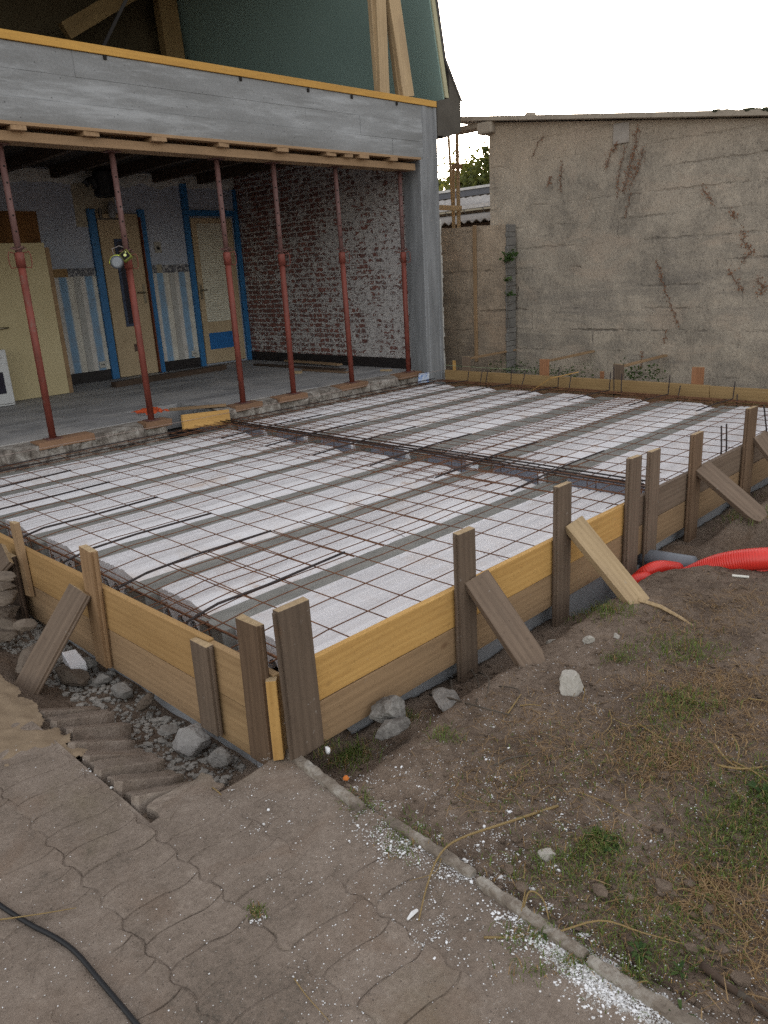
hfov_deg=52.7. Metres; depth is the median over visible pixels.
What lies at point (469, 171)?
tree
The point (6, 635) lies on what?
rubble stone
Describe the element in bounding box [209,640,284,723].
formwork board
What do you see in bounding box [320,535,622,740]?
formwork board
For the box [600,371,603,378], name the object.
stake
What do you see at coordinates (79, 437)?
timber pad
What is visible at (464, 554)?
stake
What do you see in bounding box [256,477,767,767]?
footing wall
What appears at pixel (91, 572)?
stake
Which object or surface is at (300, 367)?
loose plank
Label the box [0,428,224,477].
concrete joist
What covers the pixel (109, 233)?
door
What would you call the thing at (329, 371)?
loose plank
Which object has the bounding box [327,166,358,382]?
steel prop
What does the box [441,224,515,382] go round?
wall
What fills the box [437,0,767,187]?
sky
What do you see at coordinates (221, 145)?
spacer block
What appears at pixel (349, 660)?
formwork board
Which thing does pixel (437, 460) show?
end shutter
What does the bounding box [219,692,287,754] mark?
formwork board
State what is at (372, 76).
house
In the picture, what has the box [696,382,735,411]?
steel bar
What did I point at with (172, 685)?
formwork board
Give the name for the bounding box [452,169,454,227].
scaffold pole
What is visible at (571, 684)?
stone
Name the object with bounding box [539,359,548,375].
stake
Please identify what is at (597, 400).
concrete joist
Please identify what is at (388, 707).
stone
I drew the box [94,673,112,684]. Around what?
rubble stone
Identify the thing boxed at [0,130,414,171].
shoring beam
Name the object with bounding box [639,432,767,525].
formwork board
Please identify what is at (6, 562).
brace
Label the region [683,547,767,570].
corrugated pipe
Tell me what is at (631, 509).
stake
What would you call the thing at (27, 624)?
rubble stone
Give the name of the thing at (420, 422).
polystyrene infill
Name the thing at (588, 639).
stone
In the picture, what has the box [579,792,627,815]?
straw
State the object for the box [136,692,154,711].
rubble stone
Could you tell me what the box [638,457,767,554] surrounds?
formwork board
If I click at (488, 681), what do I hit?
root
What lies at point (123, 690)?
rubble stone
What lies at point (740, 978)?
earth clods
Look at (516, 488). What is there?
steel bar
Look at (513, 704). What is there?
straw
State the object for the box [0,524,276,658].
rebar cage
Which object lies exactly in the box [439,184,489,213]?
neighbour house
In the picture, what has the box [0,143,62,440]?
steel prop
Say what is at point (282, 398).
timber pad
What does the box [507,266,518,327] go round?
ivy twigs
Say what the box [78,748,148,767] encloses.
paving block
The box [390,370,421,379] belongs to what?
timber pad
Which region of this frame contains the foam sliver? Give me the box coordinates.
[407,909,417,919]
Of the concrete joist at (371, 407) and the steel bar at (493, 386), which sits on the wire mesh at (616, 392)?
the steel bar at (493, 386)
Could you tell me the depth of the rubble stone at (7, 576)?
3.54 m
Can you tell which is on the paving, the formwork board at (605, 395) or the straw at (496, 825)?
the straw at (496, 825)
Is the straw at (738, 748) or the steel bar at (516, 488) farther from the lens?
the steel bar at (516, 488)
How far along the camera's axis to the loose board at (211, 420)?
7.20 m
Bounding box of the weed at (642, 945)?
[627,941,652,963]
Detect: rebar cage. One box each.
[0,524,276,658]
[226,421,644,493]
[437,380,767,406]
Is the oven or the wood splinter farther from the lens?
the oven
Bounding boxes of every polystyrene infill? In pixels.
[0,429,250,492]
[0,436,292,515]
[5,443,340,546]
[46,452,396,568]
[99,462,460,594]
[159,472,535,630]
[235,487,624,669]
[247,384,453,435]
[286,386,496,442]
[333,390,542,450]
[381,393,593,459]
[439,398,648,470]
[493,402,712,482]
[567,406,767,485]
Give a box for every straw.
[0,907,75,919]
[294,978,329,1021]
[409,858,441,880]
[418,804,558,920]
[484,920,726,955]
[502,889,525,924]
[507,694,520,713]
[523,890,548,919]
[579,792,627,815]
[612,718,660,725]
[637,722,665,740]
[696,863,766,943]
[714,744,767,775]
[717,764,766,769]
[732,760,766,781]
[733,736,739,764]
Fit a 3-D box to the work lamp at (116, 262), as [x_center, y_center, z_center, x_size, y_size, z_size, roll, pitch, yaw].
[-2.217,-2.114,6.434,0.130,0.185,0.086,-8,18,-14]
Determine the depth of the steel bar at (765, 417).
5.59 m
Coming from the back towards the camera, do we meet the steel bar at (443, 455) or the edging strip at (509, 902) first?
the steel bar at (443, 455)
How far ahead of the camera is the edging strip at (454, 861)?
2.11 m
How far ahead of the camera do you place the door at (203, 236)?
11.13 m
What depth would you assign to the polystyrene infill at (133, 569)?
4.39 m
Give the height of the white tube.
0.012 m
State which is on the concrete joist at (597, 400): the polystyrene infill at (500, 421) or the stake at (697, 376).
the polystyrene infill at (500, 421)
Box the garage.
[454,107,767,388]
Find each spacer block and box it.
[0,124,26,131]
[67,131,99,137]
[141,136,166,142]
[205,142,228,147]
[265,147,288,152]
[313,152,335,156]
[336,154,352,157]
[353,154,368,158]
[376,157,397,161]
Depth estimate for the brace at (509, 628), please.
3.02 m
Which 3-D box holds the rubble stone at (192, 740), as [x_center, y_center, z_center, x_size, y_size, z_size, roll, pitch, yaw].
[-0.716,0.849,2.873,0.149,0.119,0.099,-5,17,-7]
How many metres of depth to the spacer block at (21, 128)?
5.65 m
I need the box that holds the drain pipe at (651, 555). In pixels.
[637,549,697,566]
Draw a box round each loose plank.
[253,363,346,370]
[284,360,341,365]
[301,369,348,372]
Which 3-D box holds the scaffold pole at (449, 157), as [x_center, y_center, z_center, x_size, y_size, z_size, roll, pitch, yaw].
[0.929,-4.521,10.694,0.037,1.485,0.038,2,17,23]
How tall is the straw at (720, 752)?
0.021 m
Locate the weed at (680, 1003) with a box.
[669,999,696,1022]
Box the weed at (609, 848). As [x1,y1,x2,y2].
[600,834,619,852]
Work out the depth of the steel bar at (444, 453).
5.49 m
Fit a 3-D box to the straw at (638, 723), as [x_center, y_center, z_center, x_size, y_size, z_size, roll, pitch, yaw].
[0.851,0.700,2.466,0.005,0.008,0.121,-12,19,-26]
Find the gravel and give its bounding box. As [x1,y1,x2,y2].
[0,605,246,785]
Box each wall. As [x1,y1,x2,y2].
[68,640,256,764]
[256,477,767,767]
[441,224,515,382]
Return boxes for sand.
[0,674,86,766]
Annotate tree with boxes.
[438,141,489,190]
[438,177,455,190]
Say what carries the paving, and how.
on the ground at (704, 543)
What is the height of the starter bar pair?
0.279 m
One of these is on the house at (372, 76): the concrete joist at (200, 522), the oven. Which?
the oven
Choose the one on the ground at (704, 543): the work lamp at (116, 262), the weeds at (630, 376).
the weeds at (630, 376)
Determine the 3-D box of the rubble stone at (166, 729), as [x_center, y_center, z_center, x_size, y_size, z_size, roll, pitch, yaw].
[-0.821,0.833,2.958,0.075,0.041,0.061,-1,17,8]
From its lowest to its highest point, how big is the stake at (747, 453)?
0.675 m
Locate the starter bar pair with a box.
[720,424,726,454]
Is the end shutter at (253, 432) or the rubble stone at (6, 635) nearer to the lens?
the rubble stone at (6, 635)
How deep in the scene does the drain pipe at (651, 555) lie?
4.13 m
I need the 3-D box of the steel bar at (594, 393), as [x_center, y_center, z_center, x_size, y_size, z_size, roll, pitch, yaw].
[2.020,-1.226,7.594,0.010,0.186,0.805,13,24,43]
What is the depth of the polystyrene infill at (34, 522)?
5.28 m
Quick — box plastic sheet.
[133,407,168,414]
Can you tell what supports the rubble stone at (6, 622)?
on the ground at (704, 543)
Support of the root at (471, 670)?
in the ground at (704, 543)
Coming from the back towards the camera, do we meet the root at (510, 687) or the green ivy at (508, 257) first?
the green ivy at (508, 257)
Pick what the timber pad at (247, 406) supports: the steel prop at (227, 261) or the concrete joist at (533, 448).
the steel prop at (227, 261)
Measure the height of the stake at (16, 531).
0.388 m
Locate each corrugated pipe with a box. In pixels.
[631,572,650,582]
[634,560,683,573]
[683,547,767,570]
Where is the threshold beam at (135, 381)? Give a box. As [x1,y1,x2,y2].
[111,364,226,387]
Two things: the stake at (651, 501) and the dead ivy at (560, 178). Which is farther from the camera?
the dead ivy at (560, 178)
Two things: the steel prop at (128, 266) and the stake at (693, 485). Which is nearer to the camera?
the stake at (693, 485)
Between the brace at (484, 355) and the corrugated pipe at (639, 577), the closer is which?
the corrugated pipe at (639, 577)
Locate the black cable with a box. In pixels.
[0,902,139,1023]
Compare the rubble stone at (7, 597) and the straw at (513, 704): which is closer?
the straw at (513, 704)
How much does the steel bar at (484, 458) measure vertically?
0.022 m
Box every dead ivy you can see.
[557,161,562,191]
[602,142,618,169]
[614,146,626,198]
[620,124,639,193]
[624,144,646,189]
[655,259,678,326]
[699,187,714,205]
[728,265,742,290]
[737,225,754,268]
[753,275,767,296]
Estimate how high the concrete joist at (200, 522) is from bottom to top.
0.143 m
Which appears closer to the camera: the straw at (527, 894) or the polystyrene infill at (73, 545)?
the straw at (527, 894)
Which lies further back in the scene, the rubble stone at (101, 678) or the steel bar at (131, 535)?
the steel bar at (131, 535)
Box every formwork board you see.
[0,533,213,677]
[21,579,200,723]
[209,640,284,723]
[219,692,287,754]
[315,503,623,699]
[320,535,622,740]
[445,370,710,400]
[447,382,767,407]
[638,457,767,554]
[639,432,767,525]
[709,386,767,405]
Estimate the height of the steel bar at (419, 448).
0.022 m
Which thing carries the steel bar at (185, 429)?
attached to the house at (372, 76)
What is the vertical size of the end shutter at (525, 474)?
0.161 m
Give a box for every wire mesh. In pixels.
[0,413,597,623]
[128,454,669,663]
[175,379,684,480]
[390,394,767,508]
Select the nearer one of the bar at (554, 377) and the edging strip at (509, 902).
the edging strip at (509, 902)
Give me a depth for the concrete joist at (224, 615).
3.70 m
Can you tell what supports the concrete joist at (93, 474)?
on the cross beam trough
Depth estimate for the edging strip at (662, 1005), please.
1.66 m
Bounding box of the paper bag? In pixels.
[418,372,428,382]
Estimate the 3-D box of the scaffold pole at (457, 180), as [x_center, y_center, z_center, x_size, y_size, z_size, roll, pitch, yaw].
[0.984,-4.362,10.323,0.045,1.424,0.044,4,19,22]
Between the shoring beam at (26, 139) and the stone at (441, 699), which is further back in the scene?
the shoring beam at (26, 139)
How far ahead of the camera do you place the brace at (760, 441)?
5.07 m
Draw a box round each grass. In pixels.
[244,490,767,1018]
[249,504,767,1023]
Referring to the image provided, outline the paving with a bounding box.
[0,725,661,1023]
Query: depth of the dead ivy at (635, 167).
8.12 m
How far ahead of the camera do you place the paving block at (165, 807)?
2.42 m
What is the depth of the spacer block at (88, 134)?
6.03 m
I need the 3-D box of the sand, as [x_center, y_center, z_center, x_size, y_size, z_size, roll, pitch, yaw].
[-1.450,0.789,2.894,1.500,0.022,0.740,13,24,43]
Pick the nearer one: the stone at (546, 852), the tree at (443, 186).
the stone at (546, 852)
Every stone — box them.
[0,571,15,582]
[0,582,15,591]
[0,590,17,605]
[0,605,20,618]
[0,617,24,633]
[0,629,17,642]
[13,618,37,631]
[15,643,35,672]
[54,664,89,686]
[85,659,97,669]
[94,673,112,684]
[111,681,132,698]
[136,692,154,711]
[157,724,177,735]
[172,723,210,756]
[207,746,233,767]
[369,695,405,722]
[375,717,410,740]
[432,687,459,711]
[537,848,555,861]
[559,669,583,696]
[582,635,594,643]
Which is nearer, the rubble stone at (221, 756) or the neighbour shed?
the rubble stone at (221, 756)
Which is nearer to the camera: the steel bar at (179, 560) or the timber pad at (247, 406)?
the steel bar at (179, 560)
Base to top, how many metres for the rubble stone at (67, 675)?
0.071 m
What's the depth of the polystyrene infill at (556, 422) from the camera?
6.51 m
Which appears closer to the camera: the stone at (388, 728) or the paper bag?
the stone at (388, 728)
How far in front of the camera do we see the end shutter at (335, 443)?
6.52 m
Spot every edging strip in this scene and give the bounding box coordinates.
[285,749,366,812]
[385,815,475,877]
[476,876,588,961]
[587,955,704,1023]
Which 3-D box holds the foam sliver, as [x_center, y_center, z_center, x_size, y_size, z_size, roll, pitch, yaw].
[0.070,0.991,1.913,0.012,0.012,0.038,13,24,43]
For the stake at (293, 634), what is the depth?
2.48 m
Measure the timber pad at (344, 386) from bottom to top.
0.059 m
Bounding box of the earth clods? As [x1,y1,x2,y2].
[334,570,767,1022]
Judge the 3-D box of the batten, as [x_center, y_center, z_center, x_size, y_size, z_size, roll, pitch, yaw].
[1.143,-2.713,9.699,0.042,1.644,0.031,14,24,43]
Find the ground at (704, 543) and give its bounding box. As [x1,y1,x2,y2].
[0,391,767,1023]
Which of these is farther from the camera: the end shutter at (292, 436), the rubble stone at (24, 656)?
the end shutter at (292, 436)
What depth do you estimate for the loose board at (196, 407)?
7.48 m
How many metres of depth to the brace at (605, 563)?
3.48 m
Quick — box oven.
[0,349,14,406]
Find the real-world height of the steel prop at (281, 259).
2.220 m
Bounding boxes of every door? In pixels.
[0,243,73,400]
[85,209,165,378]
[179,183,251,366]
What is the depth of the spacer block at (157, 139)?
6.42 m
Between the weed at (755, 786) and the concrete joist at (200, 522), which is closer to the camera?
the weed at (755, 786)
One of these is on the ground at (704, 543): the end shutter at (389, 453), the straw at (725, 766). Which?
the straw at (725, 766)
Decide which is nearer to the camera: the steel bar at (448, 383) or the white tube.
the white tube
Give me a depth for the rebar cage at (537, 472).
5.50 m
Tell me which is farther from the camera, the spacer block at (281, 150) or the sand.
the spacer block at (281, 150)
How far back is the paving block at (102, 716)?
2.96 m
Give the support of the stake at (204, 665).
attached to the formwork board at (172, 685)
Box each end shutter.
[238,424,262,435]
[277,431,302,442]
[321,437,350,450]
[371,445,404,460]
[428,454,465,471]
[494,464,536,483]
[568,476,644,495]
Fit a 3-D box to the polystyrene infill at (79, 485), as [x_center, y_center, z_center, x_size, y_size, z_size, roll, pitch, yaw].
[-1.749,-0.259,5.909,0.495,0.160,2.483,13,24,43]
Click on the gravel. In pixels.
(96, 701)
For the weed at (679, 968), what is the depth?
1.70 m
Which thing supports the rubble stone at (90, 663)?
on the ground at (704, 543)
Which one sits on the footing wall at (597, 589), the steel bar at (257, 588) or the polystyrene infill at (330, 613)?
the polystyrene infill at (330, 613)
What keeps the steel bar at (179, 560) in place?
on the rebar cage at (170, 607)
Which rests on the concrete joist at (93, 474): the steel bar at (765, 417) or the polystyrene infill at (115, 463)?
the polystyrene infill at (115, 463)
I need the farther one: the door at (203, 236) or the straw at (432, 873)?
the door at (203, 236)
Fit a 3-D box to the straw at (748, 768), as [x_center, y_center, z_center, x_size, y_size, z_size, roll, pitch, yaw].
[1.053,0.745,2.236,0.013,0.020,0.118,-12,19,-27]
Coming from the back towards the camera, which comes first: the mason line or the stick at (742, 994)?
the mason line
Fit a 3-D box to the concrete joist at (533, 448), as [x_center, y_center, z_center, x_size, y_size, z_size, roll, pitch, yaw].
[1.715,-0.642,6.533,0.210,0.142,2.900,13,24,43]
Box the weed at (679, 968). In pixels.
[670,960,688,979]
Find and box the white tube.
[732,574,748,577]
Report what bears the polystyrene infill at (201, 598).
on the concrete joist at (180, 574)
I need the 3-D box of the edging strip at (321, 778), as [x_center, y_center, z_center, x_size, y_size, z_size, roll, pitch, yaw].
[-0.190,0.870,2.454,0.041,0.095,0.403,-17,22,-37]
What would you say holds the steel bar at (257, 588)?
on the rebar cage at (170, 607)
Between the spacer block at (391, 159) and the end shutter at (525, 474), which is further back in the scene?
the spacer block at (391, 159)
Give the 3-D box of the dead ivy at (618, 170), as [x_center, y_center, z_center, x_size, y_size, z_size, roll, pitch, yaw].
[2.513,-3.611,8.249,0.127,0.514,0.033,13,24,43]
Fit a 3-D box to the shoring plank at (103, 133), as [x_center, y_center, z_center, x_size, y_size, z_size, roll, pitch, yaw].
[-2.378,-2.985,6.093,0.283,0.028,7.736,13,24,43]
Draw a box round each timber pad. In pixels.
[30,431,95,450]
[137,417,171,428]
[226,400,262,411]
[270,392,307,402]
[330,380,367,390]
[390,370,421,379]
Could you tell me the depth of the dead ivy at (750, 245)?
7.57 m
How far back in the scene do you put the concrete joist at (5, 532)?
5.45 m
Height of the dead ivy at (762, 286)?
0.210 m
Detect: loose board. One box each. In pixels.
[169,404,225,410]
[181,409,230,429]
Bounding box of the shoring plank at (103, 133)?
[0,120,420,162]
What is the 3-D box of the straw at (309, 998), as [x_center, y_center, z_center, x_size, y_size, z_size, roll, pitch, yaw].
[-0.161,1.072,1.705,0.006,0.003,0.142,-16,21,-36]
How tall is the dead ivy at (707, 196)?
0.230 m
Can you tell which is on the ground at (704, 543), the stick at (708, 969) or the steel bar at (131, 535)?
the stick at (708, 969)
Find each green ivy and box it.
[499,249,518,261]
[503,276,515,295]
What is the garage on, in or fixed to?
on the ground at (704, 543)
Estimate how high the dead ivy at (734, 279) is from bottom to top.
0.269 m
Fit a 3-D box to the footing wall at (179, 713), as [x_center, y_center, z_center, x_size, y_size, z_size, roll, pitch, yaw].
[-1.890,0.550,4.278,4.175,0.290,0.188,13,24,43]
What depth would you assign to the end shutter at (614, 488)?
4.87 m
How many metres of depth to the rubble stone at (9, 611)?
3.82 m
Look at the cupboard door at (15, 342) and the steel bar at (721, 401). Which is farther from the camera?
the cupboard door at (15, 342)
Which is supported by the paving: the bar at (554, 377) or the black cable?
the black cable
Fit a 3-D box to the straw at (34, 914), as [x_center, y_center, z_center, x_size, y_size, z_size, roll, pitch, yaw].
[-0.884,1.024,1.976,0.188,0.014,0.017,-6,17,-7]
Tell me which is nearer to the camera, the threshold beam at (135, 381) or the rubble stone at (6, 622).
the rubble stone at (6, 622)
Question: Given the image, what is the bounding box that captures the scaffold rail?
[439,205,461,210]
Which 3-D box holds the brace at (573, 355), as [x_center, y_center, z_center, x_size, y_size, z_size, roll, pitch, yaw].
[2.099,-1.759,8.756,0.792,0.024,0.054,-18,19,-32]
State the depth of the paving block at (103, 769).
2.63 m
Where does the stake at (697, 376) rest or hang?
on the ground at (704, 543)
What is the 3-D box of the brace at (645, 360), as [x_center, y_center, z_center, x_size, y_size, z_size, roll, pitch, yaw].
[2.730,-1.590,8.166,0.790,0.024,0.053,-18,20,-33]
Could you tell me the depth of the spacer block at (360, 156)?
8.00 m
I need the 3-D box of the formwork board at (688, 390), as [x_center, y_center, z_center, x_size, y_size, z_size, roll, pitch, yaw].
[1.914,-1.396,8.409,3.234,0.148,0.030,13,24,43]
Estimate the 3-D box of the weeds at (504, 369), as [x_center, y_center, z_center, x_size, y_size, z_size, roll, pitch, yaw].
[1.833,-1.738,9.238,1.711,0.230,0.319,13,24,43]
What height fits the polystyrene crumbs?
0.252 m
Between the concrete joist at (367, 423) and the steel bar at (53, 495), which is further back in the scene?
the concrete joist at (367, 423)
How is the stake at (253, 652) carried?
on the ground at (704, 543)
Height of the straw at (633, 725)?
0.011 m
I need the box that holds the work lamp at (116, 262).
[109,246,123,268]
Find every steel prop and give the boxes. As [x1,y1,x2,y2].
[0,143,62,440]
[101,150,159,421]
[207,158,250,403]
[264,162,300,394]
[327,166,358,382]
[392,171,414,372]
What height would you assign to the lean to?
2.635 m
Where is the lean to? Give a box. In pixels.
[439,211,489,227]
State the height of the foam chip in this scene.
0.030 m
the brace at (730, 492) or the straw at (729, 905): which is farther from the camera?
the brace at (730, 492)
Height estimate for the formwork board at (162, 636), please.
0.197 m
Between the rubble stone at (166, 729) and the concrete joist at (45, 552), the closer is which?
the rubble stone at (166, 729)
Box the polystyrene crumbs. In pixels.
[0,636,767,1023]
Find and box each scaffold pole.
[447,136,451,211]
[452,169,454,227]
[455,135,460,227]
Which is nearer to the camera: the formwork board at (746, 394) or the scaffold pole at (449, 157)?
the formwork board at (746, 394)
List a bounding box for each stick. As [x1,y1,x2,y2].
[699,961,767,1016]
[737,990,767,1011]
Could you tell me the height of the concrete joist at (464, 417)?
0.142 m
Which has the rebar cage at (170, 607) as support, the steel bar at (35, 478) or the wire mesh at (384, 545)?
the steel bar at (35, 478)
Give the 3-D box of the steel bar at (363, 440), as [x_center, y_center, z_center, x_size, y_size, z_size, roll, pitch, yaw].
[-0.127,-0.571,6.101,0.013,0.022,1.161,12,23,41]
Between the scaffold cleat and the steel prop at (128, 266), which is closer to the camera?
the steel prop at (128, 266)
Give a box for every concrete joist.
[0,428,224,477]
[0,435,263,496]
[0,442,311,535]
[27,450,358,557]
[74,459,418,582]
[126,470,480,612]
[199,482,555,651]
[266,386,467,435]
[308,390,512,444]
[355,393,560,451]
[410,397,613,461]
[476,401,673,471]
[544,406,736,484]
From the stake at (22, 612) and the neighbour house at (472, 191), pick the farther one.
the neighbour house at (472, 191)
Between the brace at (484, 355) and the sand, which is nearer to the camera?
the sand
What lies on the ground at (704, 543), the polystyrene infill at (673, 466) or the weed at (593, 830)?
the weed at (593, 830)
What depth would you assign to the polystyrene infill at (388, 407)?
7.84 m
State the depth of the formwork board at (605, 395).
8.09 m
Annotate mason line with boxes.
[2,370,439,455]
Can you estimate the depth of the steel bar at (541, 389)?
8.07 m
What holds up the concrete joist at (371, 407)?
on the cross beam trough
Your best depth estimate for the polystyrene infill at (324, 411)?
8.21 m
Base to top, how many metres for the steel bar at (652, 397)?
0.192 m
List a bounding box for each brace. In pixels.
[0,543,13,570]
[14,583,90,693]
[465,570,545,666]
[470,349,515,358]
[549,350,594,361]
[565,516,649,604]
[624,354,667,366]
[696,460,766,523]
[753,431,767,460]
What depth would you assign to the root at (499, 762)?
2.46 m
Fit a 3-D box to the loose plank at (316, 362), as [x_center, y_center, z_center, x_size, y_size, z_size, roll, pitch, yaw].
[-0.983,-2.049,10.621,0.092,0.024,1.211,-18,22,-39]
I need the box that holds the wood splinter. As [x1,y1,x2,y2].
[638,598,690,624]
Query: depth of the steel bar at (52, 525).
4.49 m
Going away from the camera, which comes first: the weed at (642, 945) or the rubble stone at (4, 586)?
the weed at (642, 945)
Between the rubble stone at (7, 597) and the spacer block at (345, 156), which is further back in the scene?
the spacer block at (345, 156)
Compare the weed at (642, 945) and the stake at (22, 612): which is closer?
the weed at (642, 945)
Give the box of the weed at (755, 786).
[745,781,767,799]
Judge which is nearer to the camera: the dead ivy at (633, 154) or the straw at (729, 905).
the straw at (729, 905)
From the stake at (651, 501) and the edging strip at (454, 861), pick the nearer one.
the edging strip at (454, 861)
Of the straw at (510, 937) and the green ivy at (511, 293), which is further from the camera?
the green ivy at (511, 293)
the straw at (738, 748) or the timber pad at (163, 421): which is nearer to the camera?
the straw at (738, 748)
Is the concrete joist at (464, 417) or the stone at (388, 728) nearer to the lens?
the stone at (388, 728)
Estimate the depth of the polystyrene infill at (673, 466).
5.65 m
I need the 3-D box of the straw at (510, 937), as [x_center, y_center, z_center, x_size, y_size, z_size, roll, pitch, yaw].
[0.505,0.982,1.802,0.543,0.058,0.039,0,17,10]
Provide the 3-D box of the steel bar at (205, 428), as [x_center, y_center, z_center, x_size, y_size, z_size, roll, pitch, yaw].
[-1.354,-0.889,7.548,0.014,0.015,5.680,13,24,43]
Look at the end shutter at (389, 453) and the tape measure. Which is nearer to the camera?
the end shutter at (389, 453)
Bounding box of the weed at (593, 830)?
[585,826,602,839]
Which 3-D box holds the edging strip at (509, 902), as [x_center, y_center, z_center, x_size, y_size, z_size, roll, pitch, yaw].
[0.355,1.012,1.895,0.040,0.095,0.328,-17,22,-38]
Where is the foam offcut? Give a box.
[62,649,86,670]
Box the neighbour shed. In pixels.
[439,194,489,225]
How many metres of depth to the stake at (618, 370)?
7.93 m
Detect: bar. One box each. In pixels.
[0,378,434,466]
[0,381,434,471]
[0,462,41,470]
[0,470,70,487]
[0,481,109,509]
[23,496,157,537]
[63,512,211,564]
[116,530,271,590]
[186,551,344,624]
[220,420,644,487]
[221,414,321,438]
[226,420,643,484]
[231,418,644,481]
[265,420,366,446]
[313,426,415,455]
[370,433,471,465]
[423,371,468,388]
[435,441,536,477]
[467,368,511,392]
[511,450,604,491]
[515,368,559,396]
[531,372,578,390]
[568,372,610,400]
[628,375,670,405]
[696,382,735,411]
[763,405,766,430]
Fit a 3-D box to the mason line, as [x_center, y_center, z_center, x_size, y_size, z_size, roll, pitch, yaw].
[-1.185,-1.054,7.646,0.003,0.017,5.496,13,24,43]
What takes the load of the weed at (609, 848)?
on the ground at (704, 543)
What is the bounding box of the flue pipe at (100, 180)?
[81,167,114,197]
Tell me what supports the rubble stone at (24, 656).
on the ground at (704, 543)
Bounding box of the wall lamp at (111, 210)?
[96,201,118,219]
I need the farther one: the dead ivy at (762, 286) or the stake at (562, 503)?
the dead ivy at (762, 286)
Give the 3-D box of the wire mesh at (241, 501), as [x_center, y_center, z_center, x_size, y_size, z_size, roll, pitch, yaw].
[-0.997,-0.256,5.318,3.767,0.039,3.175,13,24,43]
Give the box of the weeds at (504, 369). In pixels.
[489,359,602,377]
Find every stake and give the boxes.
[8,552,28,620]
[9,521,34,596]
[79,544,112,668]
[190,637,222,736]
[235,614,272,764]
[266,676,285,760]
[272,597,323,760]
[453,526,477,682]
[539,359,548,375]
[552,481,571,627]
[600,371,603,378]
[613,364,623,379]
[622,455,641,574]
[641,448,660,565]
[684,431,703,541]
[691,367,704,384]
[739,406,757,494]
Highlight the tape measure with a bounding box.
[119,249,132,262]
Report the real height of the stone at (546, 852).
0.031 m
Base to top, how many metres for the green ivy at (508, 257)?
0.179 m
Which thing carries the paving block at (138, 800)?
on the ground at (704, 543)
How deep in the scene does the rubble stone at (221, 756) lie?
2.75 m
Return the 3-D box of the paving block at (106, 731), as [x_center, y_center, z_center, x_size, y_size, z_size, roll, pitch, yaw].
[-1.081,0.838,2.918,0.244,0.163,0.139,-16,21,-35]
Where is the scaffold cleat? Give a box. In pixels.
[452,164,462,168]
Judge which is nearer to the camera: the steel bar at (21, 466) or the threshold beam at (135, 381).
the steel bar at (21, 466)
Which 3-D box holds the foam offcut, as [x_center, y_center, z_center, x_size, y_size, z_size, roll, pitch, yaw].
[-1.395,0.671,3.495,0.071,0.068,0.130,-15,21,-34]
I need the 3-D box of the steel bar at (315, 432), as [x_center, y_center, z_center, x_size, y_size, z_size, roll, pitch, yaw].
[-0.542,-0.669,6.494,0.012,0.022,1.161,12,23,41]
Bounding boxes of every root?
[429,694,511,715]
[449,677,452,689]
[452,669,479,702]
[478,671,489,697]
[493,754,541,765]
[499,686,519,693]
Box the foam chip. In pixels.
[325,746,329,753]
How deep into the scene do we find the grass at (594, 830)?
2.06 m
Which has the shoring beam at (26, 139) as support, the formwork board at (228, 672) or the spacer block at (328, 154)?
the spacer block at (328, 154)
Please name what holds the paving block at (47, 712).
on the ground at (704, 543)
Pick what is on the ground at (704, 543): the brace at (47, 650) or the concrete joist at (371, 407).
the brace at (47, 650)
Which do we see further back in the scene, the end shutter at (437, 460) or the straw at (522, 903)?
the end shutter at (437, 460)
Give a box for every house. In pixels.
[0,0,461,474]
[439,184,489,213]
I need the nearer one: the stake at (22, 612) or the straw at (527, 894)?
the straw at (527, 894)
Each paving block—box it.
[38,705,100,720]
[46,709,114,730]
[62,722,130,740]
[66,738,134,749]
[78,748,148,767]
[89,752,164,782]
[106,769,183,798]
[124,781,191,814]
[146,772,224,820]
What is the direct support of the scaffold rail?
attached to the scaffold pole at (457, 180)
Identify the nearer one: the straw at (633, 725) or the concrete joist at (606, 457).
the straw at (633, 725)
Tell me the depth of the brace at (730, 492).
4.43 m
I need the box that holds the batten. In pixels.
[473,225,477,361]
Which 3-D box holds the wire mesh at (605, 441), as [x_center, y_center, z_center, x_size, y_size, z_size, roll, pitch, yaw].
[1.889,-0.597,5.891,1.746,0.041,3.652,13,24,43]
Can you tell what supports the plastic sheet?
on the house at (372, 76)
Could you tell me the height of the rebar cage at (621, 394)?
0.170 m
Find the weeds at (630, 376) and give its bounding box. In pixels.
[614,357,666,381]
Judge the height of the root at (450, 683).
0.059 m
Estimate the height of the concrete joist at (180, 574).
0.142 m

